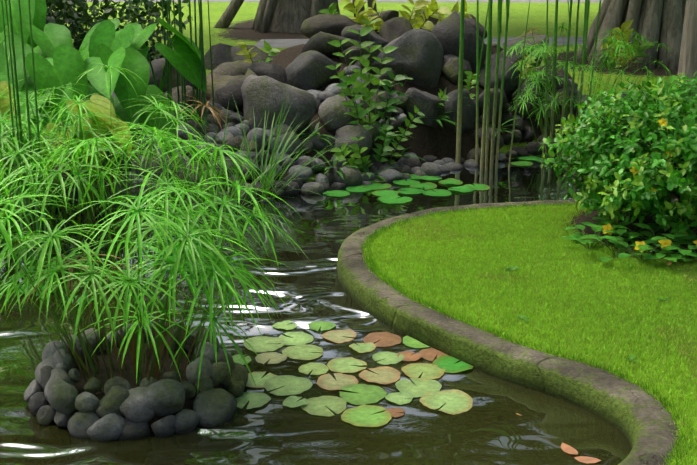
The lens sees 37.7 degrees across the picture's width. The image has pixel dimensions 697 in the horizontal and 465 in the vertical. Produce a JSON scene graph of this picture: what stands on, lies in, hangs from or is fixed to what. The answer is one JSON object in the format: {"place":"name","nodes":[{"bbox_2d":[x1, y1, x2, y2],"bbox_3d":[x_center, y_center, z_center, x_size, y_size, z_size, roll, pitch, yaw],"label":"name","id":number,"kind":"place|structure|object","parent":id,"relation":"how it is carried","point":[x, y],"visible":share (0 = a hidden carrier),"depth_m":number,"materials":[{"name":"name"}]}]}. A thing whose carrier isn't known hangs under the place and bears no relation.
{"place":"outdoors","nodes":[
{"label":"outdoors","id":0,"kind":"place"},
{"bbox_2d":[0,150,677,464],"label":"pond water","id":1,"kind":"structure","parent":0,"point":[490,427],"depth_m":4.38,"materials":[{"name":"black liquid"}]},
{"bbox_2d":[18,153,557,426],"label":"water lily pads","id":2,"kind":"object","parent":1,"relation":"on","point":[426,388],"visible":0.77,"depth_m":4.48,"materials":[{"name":"green plant"}]},
{"bbox_2d":[516,413,600,462],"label":"fallen leaves","id":3,"kind":"object","parent":1,"relation":"on","point":[566,448],"visible":0.98,"depth_m":3.74,"materials":[{"name":"orange plant"}]},
{"bbox_2d":[0,2,696,464],"bbox_3d":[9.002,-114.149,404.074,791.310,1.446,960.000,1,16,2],"label":"soil","id":4,"kind":"structure","parent":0,"point":[438,142],"depth_m":9.21,"materials":[{"name":"soil"}]},
{"bbox_2d":[0,81,131,231],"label":"arrowhead plants","id":5,"kind":"object","parent":4,"relation":"on","point":[4,100],"visible":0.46,"depth_m":6.41,"materials":[{"name":"green plant"}]},
{"bbox_2d":[0,0,206,198],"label":"taro plants","id":6,"kind":"object","parent":4,"relation":"on","point":[104,42],"visible":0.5,"depth_m":6.87,"materials":[{"name":"green plant"}]},
{"bbox_2d":[1,0,214,283],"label":"dark rushes","id":7,"kind":"object","parent":4,"relation":"on","point":[183,83],"visible":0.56,"depth_m":5.51,"materials":[{"name":"green plant"}]},
{"bbox_2d":[43,0,192,83],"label":"shrubbery","id":8,"kind":"object","parent":4,"relation":"on","point":[76,20],"visible":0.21,"depth_m":10.23,"materials":[{"name":"green plant"}]},
{"bbox_2d":[0,63,247,261],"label":"papyrus plant","id":9,"kind":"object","parent":4,"relation":"on","point":[4,140],"depth_m":5.94,"materials":[{"name":"green plant"}]},
{"bbox_2d":[24,320,247,440],"bbox_3d":[-0.878,0.594,4.254,0.903,0.292,0.885,1,16,2],"label":"stone ring","id":10,"kind":"object","parent":4,"relation":"on","point":[51,393],"visible":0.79,"depth_m":3.97,"materials":[{"name":"grey stone"}]},
{"bbox_2d":[0,121,309,393],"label":"papyrus plant","id":11,"kind":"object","parent":4,"relation":"on","point":[219,267],"depth_m":3.93,"materials":[{"name":"green plant"}]},
{"bbox_2d":[0,80,364,260],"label":"bank sedge","id":12,"kind":"object","parent":4,"relation":"on","point":[272,175],"visible":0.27,"depth_m":7.19,"materials":[{"name":"green plant"}]},
{"bbox_2d":[0,9,670,222],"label":"rock pile","id":13,"kind":"object","parent":4,"relation":"on","point":[424,58],"visible":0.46,"depth_m":8.53,"materials":[{"name":"grey stone"}]},
{"bbox_2d":[87,0,603,47],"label":"garden paths","id":14,"kind":"structure","parent":4,"relation":"on","point":[279,43],"depth_m":18.44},
{"bbox_2d":[236,0,654,181],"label":"leafy plants","id":15,"kind":"object","parent":4,"relation":"on","point":[369,25],"visible":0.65,"depth_m":8.18,"materials":[{"name":"green plant"}]},
{"bbox_2d":[213,0,696,191],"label":"tree trunks and limbs","id":16,"kind":"object","parent":4,"relation":"on","point":[671,25],"visible":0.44,"depth_m":14.10,"materials":[{"name":"brown plant"}]},
{"bbox_2d":[337,199,680,464],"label":"stone kerb","id":17,"kind":"structure","parent":4,"relation":"on","point":[637,416],"depth_m":4.40,"materials":[{"name":"grey stone"}]},
{"bbox_2d":[455,0,600,169],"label":"bulrush stems","id":18,"kind":"object","parent":4,"relation":"on","point":[485,123],"visible":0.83,"depth_m":8.39,"materials":[{"name":"green plant"}]},
{"bbox_2d":[360,201,696,464],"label":"lawn grass","id":19,"kind":"structure","parent":4,"relation":"on","point":[539,237],"depth_m":5.21,"materials":[{"name":"green plant"}]},
{"bbox_2d":[503,23,671,156],"bbox_3d":[2.052,-1.241,8.937,1.498,1.110,1.644,1,16,2],"label":"papyrus plant","id":20,"kind":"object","parent":4,"relation":"on","point":[536,51],"depth_m":8.73,"materials":[{"name":"green plant"}]},
{"bbox_2d":[505,261,671,361],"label":"lawn weeds","id":21,"kind":"object","parent":4,"relation":"on","point":[524,317],"visible":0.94,"depth_m":5.02,"materials":[{"name":"green plant"}]},
{"bbox_2d":[539,71,696,233],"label":"shrub","id":22,"kind":"object","parent":4,"relation":"on","point":[646,200],"depth_m":5.94,"materials":[{"name":"green plant"}]},
{"bbox_2d":[561,197,696,263],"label":"groundcover leaves","id":23,"kind":"object","parent":4,"relation":"on","point":[680,238],"visible":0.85,"depth_m":5.80,"materials":[{"name":"green plant"}]},
{"bbox_2d":[602,118,696,252],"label":"yellow flowers","id":24,"kind":"object","parent":4,"relation":"on","point":[662,121],"visible":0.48,"depth_m":5.66,"materials":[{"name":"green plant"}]}
]}

